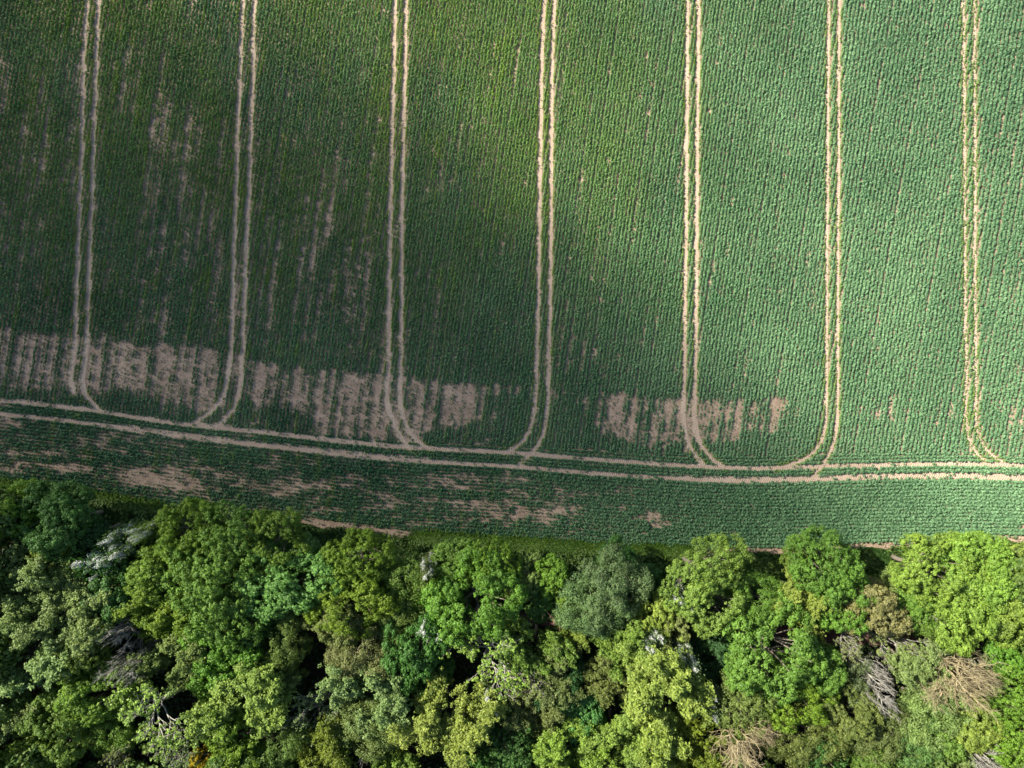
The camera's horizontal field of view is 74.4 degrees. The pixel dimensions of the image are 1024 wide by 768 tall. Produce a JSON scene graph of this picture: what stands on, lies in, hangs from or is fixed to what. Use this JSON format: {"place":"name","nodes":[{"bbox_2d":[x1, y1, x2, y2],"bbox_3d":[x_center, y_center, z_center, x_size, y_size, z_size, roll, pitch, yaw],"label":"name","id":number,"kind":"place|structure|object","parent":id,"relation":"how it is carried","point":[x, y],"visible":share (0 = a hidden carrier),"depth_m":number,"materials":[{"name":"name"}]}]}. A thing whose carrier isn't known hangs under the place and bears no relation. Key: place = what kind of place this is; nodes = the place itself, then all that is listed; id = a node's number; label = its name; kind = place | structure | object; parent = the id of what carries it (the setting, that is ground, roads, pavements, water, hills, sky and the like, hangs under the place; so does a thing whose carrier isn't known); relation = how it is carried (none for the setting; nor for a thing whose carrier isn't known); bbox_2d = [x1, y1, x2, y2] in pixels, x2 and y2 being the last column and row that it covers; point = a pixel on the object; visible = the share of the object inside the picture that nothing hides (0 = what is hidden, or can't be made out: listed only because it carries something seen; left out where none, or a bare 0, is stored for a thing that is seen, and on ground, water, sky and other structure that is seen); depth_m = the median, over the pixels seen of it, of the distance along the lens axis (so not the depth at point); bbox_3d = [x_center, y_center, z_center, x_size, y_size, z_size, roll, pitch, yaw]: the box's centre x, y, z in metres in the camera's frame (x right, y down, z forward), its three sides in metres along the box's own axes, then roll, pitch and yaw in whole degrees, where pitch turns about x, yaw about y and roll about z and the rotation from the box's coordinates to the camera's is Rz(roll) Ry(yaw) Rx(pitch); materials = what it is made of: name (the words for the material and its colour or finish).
{"place":"outdoors","nodes":[
{"label":"outdoors","id":0,"kind":"place"},
{"bbox_2d":[0,0,1023,554],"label":"field soil","id":1,"kind":"structure","parent":0,"point":[614,404],"depth_m":107.72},
{"bbox_2d":[68,0,89,393],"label":"wheel track","id":2,"kind":"structure","parent":1,"relation":"on","point":[73,352],"depth_m":105.08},
{"bbox_2d":[79,0,102,412],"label":"wheel track","id":3,"kind":"structure","parent":1,"relation":"on","point":[82,372],"depth_m":105.21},
{"bbox_2d":[191,0,244,423],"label":"wheel track","id":4,"kind":"structure","parent":1,"relation":"on","point":[220,400],"depth_m":107.29,"materials":[{"name":"soil"}]},
{"bbox_2d":[213,0,256,428],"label":"wheel track","id":5,"kind":"structure","parent":1,"relation":"on","point":[218,424],"depth_m":107.48,"materials":[{"name":"soil"}]},
{"bbox_2d":[0,476,704,562],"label":"tall weeds","id":6,"kind":"object","parent":1,"relation":"on","point":[535,544],"visible":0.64,"depth_m":108.94,"materials":[{"name":"green plant"}]},
{"bbox_2d":[383,0,410,449],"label":"wheel track","id":7,"kind":"structure","parent":1,"relation":"on","point":[404,442],"depth_m":109.20,"materials":[{"name":"soil"}]},
{"bbox_2d":[397,0,431,450],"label":"wheel track","id":8,"kind":"structure","parent":1,"relation":"on","point":[401,258],"depth_m":109.32,"materials":[{"name":"soil"}]},
{"bbox_2d":[0,0,1023,549],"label":"crop","id":9,"kind":"object","parent":1,"relation":"on","point":[934,492],"visible":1,"depth_m":107.13,"materials":[{"name":"green plant"}]},
{"bbox_2d":[0,410,1023,482],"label":"wheel track","id":10,"kind":"structure","parent":1,"relation":"on","point":[426,460],"depth_m":107.44,"materials":[{"name":"soil"}]},
{"bbox_2d":[0,397,1023,470],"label":"wheel track","id":11,"kind":"structure","parent":1,"relation":"on","point":[146,418],"depth_m":107.42,"materials":[{"name":"soil"}]},
{"bbox_2d":[503,0,546,454],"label":"wheel track","id":12,"kind":"structure","parent":1,"relation":"on","point":[538,216],"depth_m":109.94,"materials":[{"name":"soil"}]},
{"bbox_2d":[516,0,556,466],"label":"wheel track","id":13,"kind":"structure","parent":1,"relation":"on","point":[550,245],"depth_m":109.92,"materials":[{"name":"soil"}]},
{"bbox_2d":[681,0,705,467],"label":"wheel track","id":14,"kind":"structure","parent":1,"relation":"on","point":[701,463],"depth_m":108.76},
{"bbox_2d":[691,0,725,468],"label":"wheel track","id":15,"kind":"structure","parent":1,"relation":"on","point":[695,277],"depth_m":108.62,"materials":[{"name":"soil"}]},
{"bbox_2d":[775,0,830,469],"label":"wheel track","id":16,"kind":"structure","parent":1,"relation":"on","point":[827,115],"depth_m":106.04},
{"bbox_2d":[810,0,840,477],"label":"wheel track","id":17,"kind":"structure","parent":1,"relation":"on","point":[837,220],"depth_m":105.79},
{"bbox_2d":[960,0,985,462],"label":"wheel track","id":18,"kind":"structure","parent":1,"relation":"on","point":[963,45],"depth_m":102.72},
{"bbox_2d":[971,0,1003,463],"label":"wheel track","id":19,"kind":"structure","parent":1,"relation":"on","point":[974,218],"depth_m":102.48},
{"bbox_2d":[0,537,1023,767],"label":"woodland floor","id":20,"kind":"structure","parent":0,"point":[461,674],"depth_m":107.33,"materials":[{"name":"soil"}]},
{"bbox_2d":[0,540,70,634],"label":"broadleaf tree","id":21,"kind":"object","parent":20,"relation":"on","point":[30,580],"visible":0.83,"depth_m":92.40,"materials":[{"name":"green plant"}]},
{"bbox_2d":[0,617,94,697],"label":"broadleaf tree","id":22,"kind":"object","parent":20,"relation":"on","point":[39,667],"visible":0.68,"depth_m":91.49,"materials":[{"name":"green plant"}]},
{"bbox_2d":[14,684,101,767],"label":"broadleaf tree","id":23,"kind":"object","parent":20,"relation":"on","point":[60,758],"visible":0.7,"depth_m":92.60,"materials":[{"name":"green plant"}]},
{"bbox_2d":[9,571,120,665],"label":"broadleaf tree","id":24,"kind":"object","parent":20,"relation":"on","point":[81,635],"visible":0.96,"depth_m":92.34,"materials":[{"name":"green plant"}]},
{"bbox_2d":[46,619,122,685],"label":"broadleaf tree","id":25,"kind":"object","parent":20,"relation":"on","point":[76,669],"visible":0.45,"depth_m":93.41,"materials":[{"name":"green plant"}]},
{"bbox_2d":[53,656,142,728],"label":"broadleaf tree","id":26,"kind":"object","parent":20,"relation":"on","point":[74,697],"visible":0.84,"depth_m":93.31,"materials":[{"name":"green plant"}]},
{"bbox_2d":[71,699,138,757],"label":"broadleaf tree","id":27,"kind":"object","parent":20,"relation":"on","point":[123,738],"visible":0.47,"depth_m":95.36,"materials":[{"name":"green plant"}]},
{"bbox_2d":[76,556,135,624],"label":"broadleaf tree","id":28,"kind":"object","parent":20,"relation":"on","point":[115,602],"visible":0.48,"depth_m":93.91,"materials":[{"name":"green plant"}]},
{"bbox_2d":[88,671,207,761],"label":"broadleaf tree","id":29,"kind":"object","parent":20,"relation":"on","point":[149,724],"visible":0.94,"depth_m":93.89,"materials":[{"name":"green plant"}]},
{"bbox_2d":[100,581,196,641],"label":"broadleaf tree","id":30,"kind":"object","parent":20,"relation":"on","point":[161,617],"visible":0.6,"depth_m":94.11,"materials":[{"name":"green plant"}]},
{"bbox_2d":[123,540,205,609],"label":"broadleaf tree","id":31,"kind":"object","parent":20,"relation":"on","point":[143,571],"visible":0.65,"depth_m":94.02,"materials":[{"name":"green plant"}]},
{"bbox_2d":[154,537,259,620],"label":"broadleaf tree","id":32,"kind":"object","parent":20,"relation":"on","point":[196,586],"visible":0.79,"depth_m":92.87,"materials":[{"name":"green plant"}]},
{"bbox_2d":[202,697,269,767],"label":"broadleaf tree","id":33,"kind":"object","parent":20,"relation":"on","point":[232,748],"visible":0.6,"depth_m":95.60,"materials":[{"name":"green plant"}]},
{"bbox_2d":[179,657,300,753],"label":"broadleaf tree","id":34,"kind":"object","parent":20,"relation":"on","point":[260,687],"visible":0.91,"depth_m":94.02,"materials":[{"name":"green plant"}]},
{"bbox_2d":[241,709,314,767],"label":"broadleaf tree","id":35,"kind":"object","parent":20,"relation":"on","point":[287,735],"visible":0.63,"depth_m":97.61,"materials":[{"name":"green plant"}]},
{"bbox_2d":[255,609,313,677],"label":"broadleaf tree","id":36,"kind":"object","parent":20,"relation":"on","point":[289,621],"visible":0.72,"depth_m":97.65,"materials":[{"name":"green plant"}]},
{"bbox_2d":[227,539,347,624],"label":"broadleaf tree","id":37,"kind":"object","parent":20,"relation":"on","point":[286,599],"visible":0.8,"depth_m":95.03,"materials":[{"name":"green plant"}]},
{"bbox_2d":[290,711,357,767],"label":"broadleaf tree","id":38,"kind":"object","parent":20,"relation":"on","point":[327,748],"visible":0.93,"depth_m":97.16,"materials":[{"name":"green plant"}]},
{"bbox_2d":[299,591,367,651],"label":"broadleaf tree","id":39,"kind":"object","parent":20,"relation":"on","point":[349,609],"visible":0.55,"depth_m":96.95,"materials":[{"name":"green plant"}]},
{"bbox_2d":[302,570,402,640],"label":"broadleaf tree","id":40,"kind":"object","parent":20,"relation":"on","point":[312,616],"visible":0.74,"depth_m":95.80,"materials":[{"name":"green plant"}]},
{"bbox_2d":[323,612,402,682],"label":"broadleaf tree","id":41,"kind":"object","parent":20,"relation":"on","point":[336,656],"visible":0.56,"depth_m":97.22,"materials":[{"name":"green plant"}]},
{"bbox_2d":[315,651,412,739],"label":"broadleaf tree","id":42,"kind":"object","parent":20,"relation":"on","point":[392,708],"visible":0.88,"depth_m":95.83,"materials":[{"name":"green plant"}]},
{"bbox_2d":[326,690,412,763],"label":"broadleaf tree","id":43,"kind":"object","parent":20,"relation":"on","point":[357,741],"visible":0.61,"depth_m":97.39,"materials":[{"name":"green plant"}]},
{"bbox_2d":[369,548,428,616],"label":"broadleaf tree","id":44,"kind":"object","parent":20,"relation":"on","point":[414,577],"visible":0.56,"depth_m":98.86,"materials":[{"name":"green plant"}]},
{"bbox_2d":[378,611,448,700],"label":"broadleaf tree","id":45,"kind":"object","parent":20,"relation":"on","point":[413,672],"visible":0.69,"depth_m":97.10,"materials":[{"name":"green plant"}]},
{"bbox_2d":[385,655,511,767],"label":"broadleaf tree","id":46,"kind":"object","parent":20,"relation":"on","point":[454,737],"visible":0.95,"depth_m":96.25,"materials":[{"name":"green plant"}]},
{"bbox_2d":[420,543,528,646],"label":"broadleaf tree","id":47,"kind":"object","parent":20,"relation":"on","point":[450,625],"visible":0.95,"depth_m":96.40,"materials":[{"name":"green plant"}]},
{"bbox_2d":[439,620,540,700],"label":"broadleaf tree","id":48,"kind":"object","parent":20,"relation":"on","point":[513,686],"visible":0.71,"depth_m":98.29,"materials":[{"name":"green plant"}]},
{"bbox_2d":[481,705,536,767],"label":"broadleaf tree","id":49,"kind":"object","parent":20,"relation":"on","point":[524,758],"visible":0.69,"depth_m":98.32,"materials":[{"name":"green plant"}]},
{"bbox_2d":[0,493,1021,608],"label":"grass","id":50,"kind":"structure","parent":20,"relation":"on","point":[323,536],"depth_m":107.81,"materials":[{"name":"plant"}]},
{"bbox_2d":[0,521,1023,767],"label":"undergrowth","id":51,"kind":"object","parent":20,"relation":"on","point":[316,645],"visible":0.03,"depth_m":106.93,"materials":[{"name":"green plant"}]},
{"bbox_2d":[0,487,1023,767],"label":"surrounding wood","id":52,"kind":"object","parent":20,"relation":"on","point":[6,657],"visible":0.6,"depth_m":93.10,"materials":[{"name":"green plant"}]},
{"bbox_2d":[6,484,1022,601],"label":"nettles","id":53,"kind":"object","parent":20,"relation":"on","point":[868,562],"visible":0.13,"depth_m":107.73,"materials":[{"name":"green plant"}]},
{"bbox_2d":[499,684,565,744],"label":"broadleaf tree","id":54,"kind":"object","parent":20,"relation":"on","point":[548,716],"visible":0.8,"depth_m":99.36,"materials":[{"name":"green plant"}]},
{"bbox_2d":[535,640,585,710],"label":"broadleaf tree","id":55,"kind":"object","parent":20,"relation":"on","point":[555,677],"visible":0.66,"depth_m":98.97,"materials":[{"name":"green plant"}]},
{"bbox_2d":[529,711,619,767],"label":"broadleaf tree","id":56,"kind":"object","parent":20,"relation":"on","point":[554,750],"visible":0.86,"depth_m":98.41,"materials":[{"name":"green plant"}]},
{"bbox_2d":[550,568,633,640],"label":"broadleaf tree","id":57,"kind":"object","parent":20,"relation":"on","point":[561,615],"visible":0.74,"depth_m":99.07,"materials":[{"name":"green plant"}]},
{"bbox_2d":[578,650,628,710],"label":"broadleaf tree","id":58,"kind":"object","parent":20,"relation":"on","point":[596,671],"visible":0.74,"depth_m":99.71,"materials":[{"name":"green plant"}]},
{"bbox_2d":[589,606,645,684],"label":"broadleaf tree","id":59,"kind":"object","parent":20,"relation":"on","point":[632,639],"visible":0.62,"depth_m":99.19,"materials":[{"name":"green plant"}]},
{"bbox_2d":[578,708,663,767],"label":"broadleaf tree","id":60,"kind":"object","parent":20,"relation":"on","point":[614,734],"visible":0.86,"depth_m":98.89,"materials":[{"name":"green plant"}]},
{"bbox_2d":[619,635,716,767],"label":"broadleaf tree","id":61,"kind":"object","parent":20,"relation":"on","point":[662,672],"visible":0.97,"depth_m":96.05,"materials":[{"name":"green plant"}]},
{"bbox_2d":[651,701,732,767],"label":"broadleaf tree","id":62,"kind":"object","parent":20,"relation":"on","point":[691,733],"visible":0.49,"depth_m":99.21,"materials":[{"name":"green plant"}]},
{"bbox_2d":[686,623,736,686],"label":"bush","id":63,"kind":"object","parent":20,"relation":"on","point":[717,646],"visible":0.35,"depth_m":103.76,"materials":[{"name":"green plant"}]},
{"bbox_2d":[708,708,782,767],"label":"bare tree","id":64,"kind":"object","parent":20,"relation":"on","point":[736,746],"visible":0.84,"depth_m":96.24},
{"bbox_2d":[713,659,779,744],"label":"broadleaf tree","id":65,"kind":"object","parent":20,"relation":"on","point":[756,709],"visible":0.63,"depth_m":96.86,"materials":[{"name":"green plant"}]},
{"bbox_2d":[722,568,798,635],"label":"broadleaf tree","id":66,"kind":"object","parent":20,"relation":"on","point":[765,592],"visible":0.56,"depth_m":99.26,"materials":[{"name":"green plant"}]},
{"bbox_2d":[721,592,828,707],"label":"broadleaf tree","id":67,"kind":"object","parent":20,"relation":"on","point":[739,666],"visible":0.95,"depth_m":95.27,"materials":[{"name":"green plant"}]},
{"bbox_2d":[749,656,841,734],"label":"broadleaf tree","id":68,"kind":"object","parent":20,"relation":"on","point":[807,718],"visible":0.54,"depth_m":96.05,"materials":[{"name":"green plant"}]},
{"bbox_2d":[756,694,851,767],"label":"broadleaf tree","id":69,"kind":"object","parent":20,"relation":"on","point":[803,756],"visible":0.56,"depth_m":97.51,"materials":[{"name":"green plant"}]},
{"bbox_2d":[768,636,848,702],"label":"broadleaf tree","id":70,"kind":"object","parent":20,"relation":"on","point":[836,675],"visible":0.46,"depth_m":96.97,"materials":[{"name":"green plant"}]},
{"bbox_2d":[805,563,877,635],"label":"broadleaf tree","id":71,"kind":"object","parent":20,"relation":"on","point":[834,623],"visible":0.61,"depth_m":96.13,"materials":[{"name":"green plant"}]},
{"bbox_2d":[815,672,884,745],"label":"broadleaf tree","id":72,"kind":"object","parent":20,"relation":"on","point":[860,726],"visible":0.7,"depth_m":96.38,"materials":[{"name":"green plant"}]},
{"bbox_2d":[835,575,913,639],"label":"broadleaf tree","id":73,"kind":"object","parent":20,"relation":"on","point":[897,625],"visible":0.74,"depth_m":95.43,"materials":[{"name":"green plant"}]},
{"bbox_2d":[848,703,910,767],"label":"broadleaf tree","id":74,"kind":"object","parent":20,"relation":"on","point":[860,749],"visible":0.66,"depth_m":97.30,"materials":[{"name":"green plant"}]},
{"bbox_2d":[886,635,973,711],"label":"broadleaf tree","id":75,"kind":"object","parent":20,"relation":"on","point":[919,666],"visible":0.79,"depth_m":96.03,"materials":[{"name":"green plant"}]},
{"bbox_2d":[892,681,978,758],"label":"broadleaf tree","id":76,"kind":"object","parent":20,"relation":"on","point":[918,709],"visible":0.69,"depth_m":95.98,"materials":[{"name":"green plant"}]},
{"bbox_2d":[909,643,1013,722],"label":"bare tree","id":77,"kind":"object","parent":20,"relation":"on","point":[977,678],"visible":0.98,"depth_m":92.62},
{"bbox_2d":[929,558,1011,656],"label":"broadleaf tree","id":78,"kind":"object","parent":20,"relation":"on","point":[976,612],"visible":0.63,"depth_m":93.33,"materials":[{"name":"green plant"}]},
{"bbox_2d":[939,687,1011,755],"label":"broadleaf tree","id":79,"kind":"object","parent":20,"relation":"on","point":[978,736],"visible":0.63,"depth_m":94.42,"materials":[{"name":"green plant"}]},
{"bbox_2d":[967,660,1023,731],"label":"broadleaf tree","id":80,"kind":"object","parent":20,"relation":"on","point":[1014,703],"visible":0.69,"depth_m":93.65,"materials":[{"name":"green plant"}]},
{"bbox_2d":[67,505,1019,581],"bbox_3d":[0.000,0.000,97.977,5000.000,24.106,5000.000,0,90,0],"label":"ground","id":81,"kind":"structure","parent":0,"point":[555,554],"depth_m":107.80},
{"bbox_2d":[0,477,46,547],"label":"broadleaf tree","id":82,"kind":"object","parent":81,"relation":"on","point":[20,485],"visible":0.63,"depth_m":93.84,"materials":[{"name":"green plant"}]},
{"bbox_2d":[2,479,103,564],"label":"broadleaf tree","id":83,"kind":"object","parent":81,"relation":"on","point":[49,537],"visible":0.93,"depth_m":93.18,"materials":[{"name":"green plant"}]},
{"bbox_2d":[97,515,156,568],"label":"hawthorn","id":84,"kind":"object","parent":81,"relation":"on","point":[116,540],"visible":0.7,"depth_m":95.88,"materials":[{"name":"green plant"}]},
{"bbox_2d":[114,633,210,692],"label":"broadleaf tree","id":85,"kind":"object","parent":81,"relation":"on","point":[158,658],"visible":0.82,"depth_m":94.63,"materials":[{"name":"green plant"}]},
{"bbox_2d":[152,497,227,566],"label":"broadleaf tree","id":86,"kind":"object","parent":81,"relation":"on","point":[168,535],"visible":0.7,"depth_m":95.10,"materials":[{"name":"green plant"}]},
{"bbox_2d":[176,622,268,691],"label":"broadleaf tree","id":87,"kind":"object","parent":81,"relation":"on","point":[248,655],"visible":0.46,"depth_m":94.69,"materials":[{"name":"green plant"}]},
{"bbox_2d":[173,578,273,653],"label":"broadleaf tree","id":88,"kind":"object","parent":81,"relation":"on","point":[214,622],"visible":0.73,"depth_m":93.97,"materials":[{"name":"green plant"}]},
{"bbox_2d":[198,499,272,581],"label":"broadleaf tree","id":89,"kind":"object","parent":81,"relation":"on","point":[239,523],"visible":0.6,"depth_m":94.80,"materials":[{"name":"green plant"}]},
{"bbox_2d":[239,507,311,575],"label":"broadleaf tree","id":90,"kind":"object","parent":81,"relation":"on","point":[272,519],"visible":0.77,"depth_m":96.44,"materials":[{"name":"green plant"}]},
{"bbox_2d":[316,527,395,594],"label":"broadleaf tree","id":91,"kind":"object","parent":81,"relation":"on","point":[353,566],"visible":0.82,"depth_m":97.14,"materials":[{"name":"green plant"}]},
{"bbox_2d":[429,535,480,583],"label":"broadleaf tree","id":92,"kind":"object","parent":81,"relation":"on","point":[446,567],"visible":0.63,"depth_m":100.34,"materials":[{"name":"green plant"}]},
{"bbox_2d":[464,534,523,593],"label":"broadleaf tree","id":93,"kind":"object","parent":81,"relation":"on","point":[510,555],"visible":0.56,"depth_m":99.71,"materials":[{"name":"green plant"}]},
{"bbox_2d":[498,614,582,675],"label":"broadleaf tree","id":94,"kind":"object","parent":81,"relation":"on","point":[517,658],"visible":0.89,"depth_m":98.91,"materials":[{"name":"green plant"}]},
{"bbox_2d":[534,552,568,602],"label":"broadleaf tree","id":95,"kind":"object","parent":81,"relation":"on","point":[559,566],"visible":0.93,"depth_m":100.64,"materials":[{"name":"green plant"}]},
{"bbox_2d":[573,540,654,637],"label":"broadleaf tree","id":96,"kind":"object","parent":81,"relation":"on","point":[610,551],"visible":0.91,"depth_m":98.61,"materials":[{"name":"green plant"}]},
{"bbox_2d":[657,532,752,611],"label":"broadleaf tree","id":97,"kind":"object","parent":81,"relation":"on","point":[711,575],"visible":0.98,"depth_m":97.88,"materials":[{"name":"green plant"}]},
{"bbox_2d":[675,570,751,639],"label":"broadleaf tree","id":98,"kind":"object","parent":81,"relation":"on","point":[700,618],"visible":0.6,"depth_m":98.03,"materials":[{"name":"green plant"}]},
{"bbox_2d":[762,566,833,628],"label":"broadleaf tree","id":99,"kind":"object","parent":81,"relation":"on","point":[799,598],"visible":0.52,"depth_m":98.48,"materials":[{"name":"green plant"}]},
{"bbox_2d":[784,523,868,608],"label":"broadleaf tree","id":100,"kind":"object","parent":81,"relation":"on","point":[832,537],"visible":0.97,"depth_m":96.30,"materials":[{"name":"green plant"}]},
{"bbox_2d":[887,529,976,611],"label":"broadleaf tree","id":101,"kind":"object","parent":81,"relation":"on","point":[911,572],"visible":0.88,"depth_m":94.43,"materials":[{"name":"green plant"}]},
{"bbox_2d":[929,530,1022,614],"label":"broadleaf tree","id":102,"kind":"object","parent":81,"relation":"on","point":[997,550],"visible":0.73,"depth_m":93.34,"materials":[{"name":"green plant"}]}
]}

